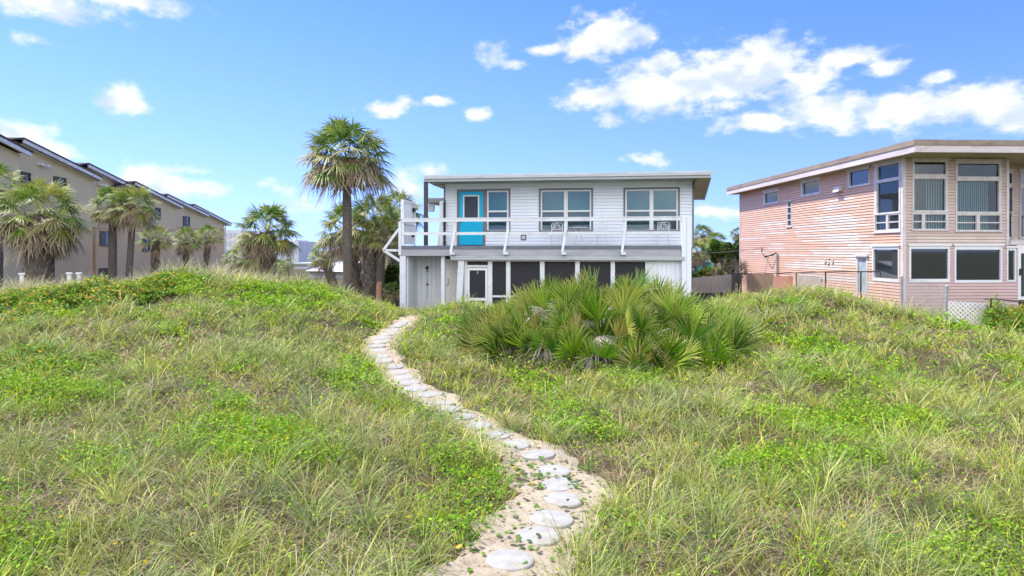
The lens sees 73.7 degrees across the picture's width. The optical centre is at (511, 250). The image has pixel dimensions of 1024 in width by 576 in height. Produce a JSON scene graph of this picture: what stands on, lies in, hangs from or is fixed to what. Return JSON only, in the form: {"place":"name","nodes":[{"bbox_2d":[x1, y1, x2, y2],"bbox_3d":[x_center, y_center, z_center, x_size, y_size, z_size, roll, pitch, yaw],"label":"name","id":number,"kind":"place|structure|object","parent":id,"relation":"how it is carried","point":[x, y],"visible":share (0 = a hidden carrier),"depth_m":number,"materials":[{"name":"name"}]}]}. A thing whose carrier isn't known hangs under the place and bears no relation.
{"place":"outdoors","nodes":[
{"label":"outdoors","id":0,"kind":"place"},
{"bbox_2d":[356,315,617,575],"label":"path","id":1,"kind":"structure","parent":0,"point":[522,510],"depth_m":6.72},
{"bbox_2d":[371,339,388,343],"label":"stepping stone","id":2,"kind":"object","parent":1,"relation":"on","point":[381,341],"visible":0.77,"depth_m":15.77,"materials":[{"name":"concrete"}]},
{"bbox_2d":[373,358,392,363],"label":"stepping stone","id":3,"kind":"object","parent":1,"relation":"on","point":[384,360],"visible":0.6,"depth_m":13.96,"materials":[{"name":"concrete"}]},
{"bbox_2d":[382,364,403,368],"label":"stepping stone","id":4,"kind":"object","parent":1,"relation":"on","point":[398,366],"visible":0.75,"depth_m":13.44,"materials":[{"name":"concrete"}]},
{"bbox_2d":[388,369,409,374],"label":"stepping stone","id":5,"kind":"object","parent":1,"relation":"on","point":[400,371],"visible":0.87,"depth_m":13.05,"materials":[{"name":"concrete"}]},
{"bbox_2d":[392,375,413,379],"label":"stepping stone","id":6,"kind":"object","parent":1,"relation":"on","point":[400,377],"visible":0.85,"depth_m":12.65,"materials":[{"name":"concrete"}]},
{"bbox_2d":[397,380,420,385],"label":"stepping stone","id":7,"kind":"object","parent":1,"relation":"on","point":[407,382],"visible":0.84,"depth_m":12.29,"materials":[{"name":"concrete"}]},
{"bbox_2d":[404,385,427,391],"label":"stepping stone","id":8,"kind":"object","parent":1,"relation":"on","point":[414,388],"visible":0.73,"depth_m":11.89,"materials":[{"name":"concrete"}]},
{"bbox_2d":[418,391,442,397],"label":"stepping stone","id":9,"kind":"object","parent":1,"relation":"on","point":[430,394],"visible":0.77,"depth_m":11.51,"materials":[{"name":"stone"}]},
{"bbox_2d":[429,400,453,405],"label":"stepping stone","id":10,"kind":"object","parent":1,"relation":"on","point":[442,401],"visible":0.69,"depth_m":11.02,"materials":[{"name":"stone"}]},
{"bbox_2d":[438,406,460,412],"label":"stepping stone","id":11,"kind":"object","parent":1,"relation":"on","point":[454,407],"visible":0.44,"depth_m":10.61,"materials":[{"name":"stone"}]},
{"bbox_2d":[450,414,476,420],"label":"stepping stone","id":12,"kind":"object","parent":1,"relation":"on","point":[469,416],"visible":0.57,"depth_m":10.09,"materials":[{"name":"stone"}]},
{"bbox_2d":[467,421,491,430],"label":"stepping stone","id":13,"kind":"object","parent":1,"relation":"on","point":[482,424],"visible":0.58,"depth_m":9.57,"materials":[{"name":"stone"}]},
{"bbox_2d":[483,430,510,439],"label":"stepping stone","id":14,"kind":"object","parent":1,"relation":"on","point":[503,434],"visible":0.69,"depth_m":9.10,"materials":[{"name":"concrete"}]},
{"bbox_2d":[486,549,533,571],"bbox_3d":[-0.016,2.574,5.640,0.406,0.061,0.341,0,4,15],"label":"stepping stone","id":15,"kind":"object","parent":1,"relation":"on","point":[494,559],"visible":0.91,"depth_m":5.62,"materials":[{"name":"stone"}]},
{"bbox_2d":[503,439,530,449],"bbox_3d":[0.055,2.479,8.679,0.333,0.061,0.421,-4,2,-34],"label":"stepping stone","id":16,"kind":"object","parent":1,"relation":"on","point":[524,445],"visible":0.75,"depth_m":8.65,"materials":[{"name":"concrete"}]},
{"bbox_2d":[358,317,682,574],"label":"leaf litter","id":17,"kind":"object","parent":1,"relation":"on","point":[518,480],"visible":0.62,"depth_m":7.37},
{"bbox_2d":[318,335,734,573],"bbox_3d":[-1.595,2.265,10.449,3.389,0.620,12.163,0,0,-20],"label":"creeper","id":18,"kind":"object","parent":1,"relation":"on","point":[519,538],"visible":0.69,"depth_m":6.96,"materials":[{"name":"green plant"}]},
{"bbox_2d":[516,526,560,545],"bbox_3d":[0.239,2.559,6.080,0.404,0.061,0.337,0,5,9],"label":"stepping stone","id":19,"kind":"object","parent":1,"relation":"on","point":[540,530],"visible":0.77,"depth_m":6.07,"materials":[{"name":"concrete"}]},
{"bbox_2d":[522,449,555,460],"bbox_3d":[0.322,2.466,8.201,0.426,0.061,0.325,0,2,-24],"label":"stepping stone","id":20,"kind":"object","parent":1,"relation":"on","point":[545,453],"visible":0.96,"depth_m":8.16,"materials":[{"name":"concrete"}]},
{"bbox_2d":[529,510,573,528],"bbox_3d":[0.372,2.546,6.440,0.438,0.061,0.329,0,5,29],"label":"stepping stone","id":21,"kind":"object","parent":1,"relation":"on","point":[566,519],"visible":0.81,"depth_m":6.42,"materials":[{"name":"stone"}]},
{"bbox_2d":[536,464,570,476],"bbox_3d":[0.462,2.497,7.680,0.410,0.061,0.345,0,4,34],"label":"stepping stone","id":22,"kind":"object","parent":1,"relation":"on","point":[559,470],"visible":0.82,"depth_m":7.66,"materials":[{"name":"concrete"}]},
{"bbox_2d":[542,477,577,491],"bbox_3d":[0.513,2.511,7.281,0.415,0.062,0.327,0,5,-30],"label":"stepping stone","id":23,"kind":"object","parent":1,"relation":"on","point":[556,484],"visible":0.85,"depth_m":7.26,"materials":[{"name":"concrete"}]},
{"bbox_2d":[544,491,582,508],"bbox_3d":[0.517,2.525,6.879,0.336,0.061,0.427,-3,2,-41],"label":"stepping stone","id":24,"kind":"object","parent":1,"relation":"on","point":[558,499],"visible":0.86,"depth_m":6.84,"materials":[{"name":"stone"}]},
{"bbox_2d":[0,249,1007,315],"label":"pale crest grass","id":25,"kind":"structure","parent":0,"point":[216,271],"depth_m":19.35,"materials":[{"name":"plant"}]},
{"bbox_2d":[0,251,1023,575],"bbox_3d":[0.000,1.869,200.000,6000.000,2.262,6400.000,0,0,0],"label":"ground","id":26,"kind":"structure","parent":0,"point":[752,569],"depth_m":7.67,"materials":[{"name":"plant"}]},
{"bbox_2d":[0,161,28,288],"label":"palm tree","id":27,"kind":"object","parent":26,"relation":"on","point":[4,170],"visible":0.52,"depth_m":33.09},
{"bbox_2d":[11,210,80,283],"bbox_3d":[-21.717,0.293,31.939,2.778,4.767,2.891,0,0,35],"label":"palm tree","id":28,"kind":"object","parent":26,"relation":"on","point":[56,257],"visible":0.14,"depth_m":31.97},
{"bbox_2d":[0,175,96,285],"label":"palm tree","id":29,"kind":"object","parent":26,"relation":"on","point":[39,236],"visible":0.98,"depth_m":29.53,"materials":[{"name":"plant"}]},
{"bbox_2d":[0,342,120,374],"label":"coastal shrub","id":30,"kind":"object","parent":26,"relation":"on","point":[25,346],"visible":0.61,"depth_m":11.55,"materials":[{"name":"green plant"}]},
{"bbox_2d":[0,270,186,327],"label":"coastal shrub","id":31,"kind":"object","parent":26,"relation":"on","point":[65,295],"visible":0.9,"depth_m":16.07,"materials":[{"name":"green plant"}]},
{"bbox_2d":[84,184,141,282],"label":"palm tree","id":32,"kind":"object","parent":26,"relation":"on","point":[112,244],"visible":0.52,"depth_m":49.77,"materials":[{"name":"plant"}]},
{"bbox_2d":[0,134,231,288],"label":"condominium","id":33,"kind":"structure","parent":26,"relation":"on","point":[28,158],"depth_m":60.73,"materials":[{"name":"paint"}]},
{"bbox_2d":[21,171,30,184],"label":"window","id":34,"kind":"structure","parent":33,"relation":"in","point":[26,176],"depth_m":50.75,"materials":[{"name":"glass"}]},
{"bbox_2d":[53,176,66,189],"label":"window","id":35,"kind":"structure","parent":33,"relation":"in","point":[55,178],"depth_m":55.05,"materials":[{"name":"glass"}]},
{"bbox_2d":[99,268,107,278],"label":"window","id":36,"kind":"structure","parent":33,"relation":"in","point":[101,270],"depth_m":61.88,"materials":[{"name":"grey glass"}]},
{"bbox_2d":[100,231,107,245],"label":"window","id":37,"kind":"structure","parent":33,"relation":"in","point":[104,234],"depth_m":61.91,"materials":[{"name":"blue glass"}]},
{"bbox_2d":[142,237,149,250],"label":"window","id":38,"kind":"structure","parent":33,"relation":"in","point":[146,249],"depth_m":72.17,"materials":[{"name":"glass"}]},
{"bbox_2d":[183,216,189,226],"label":"window","id":39,"kind":"structure","parent":33,"relation":"in","point":[186,220],"depth_m":85.85,"materials":[{"name":"glass"}]},
{"bbox_2d":[103,183,163,280],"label":"palm tree","id":40,"kind":"object","parent":26,"relation":"on","point":[133,216],"visible":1,"depth_m":48.55,"materials":[{"name":"plant"}]},
{"bbox_2d":[134,223,174,272],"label":"palm tree","id":41,"kind":"object","parent":26,"relation":"on","point":[155,249],"visible":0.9,"depth_m":54.80,"materials":[{"name":"plant"}]},
{"bbox_2d":[170,226,204,270],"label":"palm tree","id":42,"kind":"object","parent":26,"relation":"on","point":[186,246],"visible":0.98,"depth_m":59.74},
{"bbox_2d":[194,223,225,271],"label":"palm tree","id":43,"kind":"object","parent":26,"relation":"on","point":[208,245],"visible":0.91,"depth_m":61.83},
{"bbox_2d":[220,250,238,273],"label":"palm tree","id":44,"kind":"object","parent":26,"relation":"on","point":[226,255],"visible":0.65,"depth_m":45.93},
{"bbox_2d":[229,240,259,276],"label":"palm tree","id":45,"kind":"object","parent":26,"relation":"on","point":[239,262],"visible":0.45,"depth_m":41.43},
{"bbox_2d":[229,200,305,278],"bbox_3d":[-11.826,0.105,32.855,3.477,5.004,3.662,0,0,-32],"label":"palm tree","id":46,"kind":"object","parent":26,"relation":"on","point":[262,247],"visible":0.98,"depth_m":32.51,"materials":[{"name":"plant"}]},
{"bbox_2d":[224,230,316,264],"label":"apartment tower","id":47,"kind":"structure","parent":26,"relation":"on","point":[304,246],"depth_m":150.00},
{"bbox_2d":[275,259,289,278],"bbox_3d":[-12.944,1.599,38.036,1.361,2.405,1.323,0,0,0],"label":"palm tree","id":48,"kind":"object","parent":26,"relation":"on","point":[279,262],"visible":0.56,"depth_m":37.91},
{"bbox_2d":[281,259,295,281],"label":"palm tree","id":49,"kind":"object","parent":26,"relation":"on","point":[290,267],"visible":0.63,"depth_m":60.00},
{"bbox_2d":[290,262,319,268],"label":"white hall","id":50,"kind":"structure","parent":26,"relation":"on","point":[303,265],"depth_m":110.00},
{"bbox_2d":[306,242,340,287],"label":"palm tree","id":51,"kind":"object","parent":26,"relation":"on","point":[323,263],"visible":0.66,"depth_m":45.76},
{"bbox_2d":[306,262,362,277],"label":"white bungalow","id":52,"kind":"object","parent":26,"relation":"on","point":[338,273],"visible":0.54,"depth_m":70.00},
{"bbox_2d":[311,201,370,296],"bbox_3d":[-7.456,0.076,31.060,3.225,4.978,2.922,0,0,0],"label":"palm tree","id":53,"kind":"object","parent":26,"relation":"on","point":[336,249],"visible":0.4,"depth_m":30.56,"materials":[{"name":"plant"}]},
{"bbox_2d":[293,115,397,294],"bbox_3d":[-6.634,-1.577,26.904,4.223,7.622,4.181,0,0,0],"label":"palm tree","id":54,"kind":"object","parent":26,"relation":"on","point":[346,173],"visible":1,"depth_m":26.54,"materials":[{"name":"plant"}]},
{"bbox_2d":[333,189,400,299],"bbox_3d":[-6.124,-0.131,29.575,3.297,5.101,3.165,0,0,0],"label":"palm tree","id":55,"kind":"object","parent":26,"relation":"on","point":[369,270],"visible":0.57,"depth_m":29.21,"materials":[{"name":"plant"}]},
{"bbox_2d":[376,282,381,300],"bbox_3d":[-5.311,1.649,27.300,0.240,0.829,0.228,0,0,0],"label":"wooden stump","id":56,"kind":"object","parent":26,"relation":"on","point":[379,289],"visible":0.77,"depth_m":27.21,"materials":[{"name":"orange wood"}]},
{"bbox_2d":[358,212,399,300],"bbox_3d":[-5.391,0.401,28.462,2.239,4.127,2.338,0,0,0],"label":"palm tree","id":57,"kind":"object","parent":26,"relation":"on","point":[380,271],"visible":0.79,"depth_m":28.37,"materials":[{"name":"plant"}]},
{"bbox_2d":[382,281,399,305],"bbox_3d":[-4.849,1.891,27.987,1.262,1.339,1.092,0,0,0],"label":"bush","id":58,"kind":"object","parent":26,"relation":"on","point":[394,296],"visible":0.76,"depth_m":27.88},
{"bbox_2d":[384,263,399,299],"bbox_3d":[-5.864,1.462,31.188,1.835,1.822,1.252,0,0,41],"label":"leafy bush","id":59,"kind":"object","parent":26,"relation":"on","point":[392,273],"visible":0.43,"depth_m":30.80,"materials":[{"name":"green plant"}]},
{"bbox_2d":[374,189,423,297],"bbox_3d":[-5.406,-0.259,33.014,2.832,5.665,2.679,0,0,0],"label":"palm tree","id":60,"kind":"object","parent":26,"relation":"on","point":[399,197],"visible":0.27,"depth_m":32.83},
{"bbox_2d":[0,269,1023,575],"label":"grass tussocks","id":61,"kind":"object","parent":26,"relation":"on","point":[316,349],"depth_m":7.71,"materials":[{"name":"plant"}]},
{"bbox_2d":[0,268,1023,575],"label":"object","id":62,"kind":"object","parent":26,"relation":"on","point":[158,366],"visible":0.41,"depth_m":8.61,"materials":[{"name":"plant"}]},
{"bbox_2d":[0,266,1023,575],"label":"ground cover","id":63,"kind":"object","parent":26,"relation":"on","point":[790,340],"visible":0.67,"depth_m":9.41,"materials":[{"name":"green plant"}]},
{"bbox_2d":[0,272,1023,575],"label":"dry grass","id":64,"kind":"structure","parent":26,"relation":"on","point":[606,478],"depth_m":7.98,"materials":[{"name":"plant"}]},
{"bbox_2d":[15,326,1020,563],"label":"wildflowers","id":65,"kind":"object","parent":26,"relation":"on","point":[215,494],"visible":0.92,"depth_m":7.53,"materials":[{"name":"green plant"}]},
{"bbox_2d":[382,171,713,309],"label":"beach house","id":66,"kind":"structure","parent":26,"relation":"on","point":[494,233],"depth_m":26.47,"materials":[{"name":"white"}]},
{"bbox_2d":[459,192,482,244],"bbox_3d":[-1.655,-1.311,27.648,0.976,2.156,0.090,0,0,8],"label":"door","id":67,"kind":"structure","parent":66,"relation":"in","point":[470,203],"depth_m":27.65,"materials":[{"name":"paint"}]},
{"bbox_2d":[467,268,487,304],"bbox_3d":[-1.313,1.677,25.711,0.797,2.046,0.050,0,0,8],"label":"screen door","id":68,"kind":"structure","parent":66,"relation":"in","point":[477,278],"depth_m":25.71,"materials":[{"name":"white metal"}]},
{"bbox_2d":[485,189,510,231],"bbox_3d":[-0.565,-1.622,27.537,1.023,1.740,0.145,0,0,8],"label":"window","id":69,"kind":"structure","parent":66,"relation":"in","point":[497,201],"depth_m":27.54,"materials":[{"name":"white metal"}]},
{"bbox_2d":[550,223,562,244],"bbox_3d":[1.725,-0.641,26.404,0.482,0.913,0.588,0,0,8],"label":"patio chair","id":70,"kind":"object","parent":66,"relation":"on","point":[554,229],"visible":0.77,"depth_m":26.61,"materials":[{"name":"white metal"}]},
{"bbox_2d":[539,188,592,231],"bbox_3d":[2.144,-1.610,27.156,2.148,1.737,0.145,0,0,8],"label":"window","id":71,"kind":"structure","parent":66,"relation":"in","point":[553,202],"depth_m":27.15,"materials":[{"name":"glass"}]},
{"bbox_2d":[569,227,587,244],"bbox_3d":[2.539,-0.534,26.002,0.750,0.708,0.750,0,0,8],"label":"patio table","id":72,"kind":"object","parent":66,"relation":"on","point":[574,228],"visible":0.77,"depth_m":25.86,"materials":[{"name":"white metal"}]},
{"bbox_2d":[590,222,607,244],"bbox_3d":[3.345,-0.641,26.121,0.482,0.913,0.588,0,0,40],"label":"patio chair","id":73,"kind":"object","parent":66,"relation":"on","point":[599,224],"visible":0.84,"depth_m":26.23,"materials":[{"name":"white metal"}]},
{"bbox_2d":[623,187,679,231],"bbox_3d":[5.450,-1.598,26.691,2.156,1.739,0.145,0,0,8],"label":"window","id":74,"kind":"structure","parent":66,"relation":"in","point":[645,201],"depth_m":26.69,"materials":[{"name":"white metal"}]},
{"bbox_2d":[655,222,669,244],"bbox_3d":[5.667,-0.641,25.698,0.482,0.913,0.588,0,0,21],"label":"patio chair","id":75,"kind":"object","parent":66,"relation":"on","point":[662,234],"visible":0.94,"depth_m":25.89,"materials":[{"name":"white metal"}]},
{"bbox_2d":[526,294,668,352],"bbox_3d":[1.911,1.532,15.163,3.582,1.328,1.453,0,0,-8],"label":"climbing vine","id":76,"kind":"object","parent":26,"relation":"on","point":[606,324],"visible":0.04,"depth_m":14.86,"materials":[{"name":"green plant"}]},
{"bbox_2d":[449,267,772,374],"bbox_3d":[2.079,1.692,15.249,7.219,2.814,5.128,0,0,0],"label":"saw palmetto","id":77,"kind":"object","parent":26,"relation":"on","point":[713,333],"visible":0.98,"depth_m":13.99,"materials":[{"name":"plant"}]},
{"bbox_2d":[648,461,661,532],"bbox_3d":[1.254,2.202,6.000,0.127,0.702,0.010,0,0,0],"label":"grass stalk","id":78,"kind":"object","parent":26,"relation":"on","point":[652,499],"depth_m":6.00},
{"bbox_2d":[692,270,704,277],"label":"leafy bush","id":79,"kind":"object","parent":26,"relation":"on","point":[700,273],"visible":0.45,"depth_m":40.81,"materials":[{"name":"green plant"}]},
{"bbox_2d":[692,240,710,273],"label":"palm tree","id":80,"kind":"object","parent":26,"relation":"on","point":[698,258],"visible":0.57,"depth_m":49.61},
{"bbox_2d":[694,224,712,267],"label":"palm tree","id":81,"kind":"object","parent":26,"relation":"on","point":[697,238],"visible":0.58,"depth_m":59.63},
{"bbox_2d":[701,266,727,276],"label":"leafy bush","id":82,"kind":"object","parent":26,"relation":"on","point":[706,269],"visible":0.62,"depth_m":41.69,"materials":[{"name":"green plant"}]},
{"bbox_2d":[707,238,724,269],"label":"leafy tree","id":83,"kind":"object","parent":26,"relation":"on","point":[716,245],"visible":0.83,"depth_m":51.43,"materials":[{"name":"green plant"}]},
{"bbox_2d":[692,292,739,298],"bbox_3d":[9.289,2.066,31.515,0.020,0.438,2.683,0,0,-42],"label":"retaining board","id":84,"kind":"object","parent":26,"relation":"on","point":[721,294],"visible":0.52,"depth_m":31.49,"materials":[{"name":"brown wood"}]},
{"bbox_2d":[692,274,731,292],"bbox_3d":[9.296,1.555,32.022,0.072,0.964,2.519,0,0,-37],"label":"wooden fence","id":85,"kind":"object","parent":84,"relation":"on","point":[714,284],"visible":0.79,"depth_m":31.88,"materials":[{"name":"grey wood"}]},
{"bbox_2d":[705,230,727,266],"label":"palm tree","id":86,"kind":"object","parent":26,"relation":"on","point":[714,235],"visible":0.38,"depth_m":57.90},
{"bbox_2d":[707,257,748,284],"bbox_3d":[12.907,1.292,40.058,2.745,2.078,2.048,0,0,0],"label":"bare shrub","id":87,"kind":"object","parent":26,"relation":"on","point":[737,264],"visible":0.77,"depth_m":39.93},
{"bbox_2d":[722,242,738,274],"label":"leafy tree","id":88,"kind":"object","parent":26,"relation":"on","point":[728,247],"visible":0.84,"depth_m":49.46,"materials":[{"name":"green plant"}]},
{"bbox_2d":[730,227,738,283],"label":"palm tree","id":89,"kind":"object","parent":26,"relation":"on","point":[736,236],"visible":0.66,"depth_m":55.87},
{"bbox_2d":[732,273,741,293],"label":"garden gate","id":90,"kind":"structure","parent":26,"relation":"on","point":[734,278],"depth_m":30.50,"materials":[{"name":"brown wood"}]},
{"bbox_2d":[738,271,948,320],"bbox_3d":[11.284,1.556,24.481,0.807,1.818,11.924,0,0,-8],"label":"chain link fence","id":91,"kind":"object","parent":26,"relation":"on","point":[945,299],"visible":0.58,"depth_m":21.51,"materials":[{"name":"metal"}]},
{"bbox_2d":[747,273,773,292],"bbox_3d":[10.384,1.357,28.521,0.072,0.866,1.240,0,0,-36],"label":"wooden fence","id":92,"kind":"object","parent":91,"relation":"attached to","point":[759,279],"visible":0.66,"depth_m":28.52,"materials":[{"name":"brown wood"}]},
{"bbox_2d":[774,276,792,291],"bbox_3d":[10.860,1.351,27.328,0.020,0.706,0.771,0,0,-44],"label":"panel board","id":93,"kind":"object","parent":91,"relation":"attached to","point":[778,280],"visible":0.64,"depth_m":27.34,"materials":[{"name":"paint"}]},
{"bbox_2d":[797,275,822,290],"bbox_3d":[11.163,1.276,25.611,0.072,0.682,1.268,0,0,-18],"label":"picket panel","id":94,"kind":"object","parent":91,"relation":"attached to","point":[809,280],"visible":0.6,"depth_m":25.61,"materials":[{"name":"grey wood"}]},
{"bbox_2d":[726,139,1023,311],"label":"pink house","id":95,"kind":"structure","parent":26,"relation":"on","point":[950,213],"depth_m":26.02,"materials":[{"name":"wood"}]},
{"bbox_2d":[762,187,779,205],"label":"window","id":96,"kind":"structure","parent":95,"relation":"in","point":[770,196],"depth_m":36.47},
{"bbox_2d":[785,200,792,227],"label":"window","id":97,"kind":"structure","parent":95,"relation":"in","point":[789,203],"depth_m":34.33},
{"bbox_2d":[799,176,820,197],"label":"window","id":98,"kind":"structure","parent":95,"relation":"in","point":[810,186],"depth_m":32.09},
{"bbox_2d":[846,165,870,188],"bbox_3d":[14.182,-3.010,27.947,0.135,0.810,1.726,0,0,-2],"label":"window","id":99,"kind":"structure","parent":95,"relation":"in","point":[859,176],"depth_m":27.95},
{"bbox_2d":[854,254,868,297],"bbox_3d":[14.177,1.474,27.663,0.150,2.652,0.957,0,0,-2],"label":"door","id":100,"kind":"structure","parent":95,"relation":"in","point":[862,260],"depth_m":27.69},
{"bbox_2d":[870,244,899,282],"bbox_3d":[14.263,0.471,26.060,0.135,1.418,1.806,0,0,-2],"label":"window","id":101,"kind":"structure","parent":95,"relation":"in","point":[885,257],"depth_m":26.08,"materials":[{"name":"glass"}]},
{"bbox_2d":[872,158,924,233],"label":"window","id":102,"kind":"structure","parent":95,"relation":"in","point":[885,214],"depth_m":26.59,"materials":[{"name":"glass"}]},
{"bbox_2d":[897,158,949,230],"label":"window","id":103,"kind":"structure","parent":95,"relation":"in","point":[934,217],"depth_m":25.18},
{"bbox_2d":[908,244,951,281],"bbox_3d":[15.301,0.452,25.035,1.628,1.405,0.135,0,0,-2],"label":"window","id":104,"kind":"structure","parent":95,"relation":"in","point":[927,262],"depth_m":25.07,"materials":[{"name":"white metal"}]},
{"bbox_2d":[953,244,1003,282],"bbox_3d":[17.145,0.463,25.114,1.901,1.429,0.135,0,0,-2],"label":"window","id":105,"kind":"structure","parent":95,"relation":"in","point":[973,263],"depth_m":25.15,"materials":[{"name":"glass"}]},
{"bbox_2d":[954,159,1003,231],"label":"window","id":106,"kind":"structure","parent":95,"relation":"in","point":[978,188],"depth_m":25.38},
{"bbox_2d":[1006,246,1017,281],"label":"window","id":107,"kind":"structure","parent":95,"relation":"in","point":[1011,250],"depth_m":25.21,"materials":[{"name":"white metal"}]},
{"bbox_2d":[1009,169,1015,238],"bbox_3d":[19.490,-1.826,26.716,0.337,2.721,0.135,0,0,-2],"label":"window","id":108,"kind":"structure","parent":95,"relation":"in","point":[1010,170],"depth_m":26.76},
{"bbox_2d":[1016,248,1023,306],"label":"patio door","id":109,"kind":"structure","parent":95,"relation":"in","point":[1020,254],"depth_m":25.17,"materials":[{"name":"white metal"}]},
{"bbox_2d":[1019,169,1023,238],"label":"window","id":110,"kind":"structure","parent":95,"relation":"in","point":[1021,172],"depth_m":26.78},
{"bbox_2d":[948,301,986,327],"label":"lattice gate","id":111,"kind":"structure","parent":26,"relation":"on","point":[972,313],"depth_m":18.39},
{"bbox_2d":[978,293,1023,335],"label":"vine bush","id":112,"kind":"object","parent":26,"relation":"on","point":[997,320],"visible":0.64,"depth_m":17.80,"materials":[{"name":"green plant"}]},
{"bbox_2d":[984,298,1023,327],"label":"pipe rail","id":113,"kind":"object","parent":26,"relation":"on","point":[1000,299],"visible":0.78,"depth_m":18.03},
{"bbox_2d":[987,303,1023,324],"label":"garden plants","id":114,"kind":"object","parent":26,"relation":"on","point":[1012,308],"visible":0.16,"depth_m":19.68,"materials":[{"name":"green plant"}]},
{"bbox_2d":[0,0,1023,250],"label":"sky","id":115,"kind":"structure","parent":0,"point":[207,104],"materials":[{"name":"blue"}]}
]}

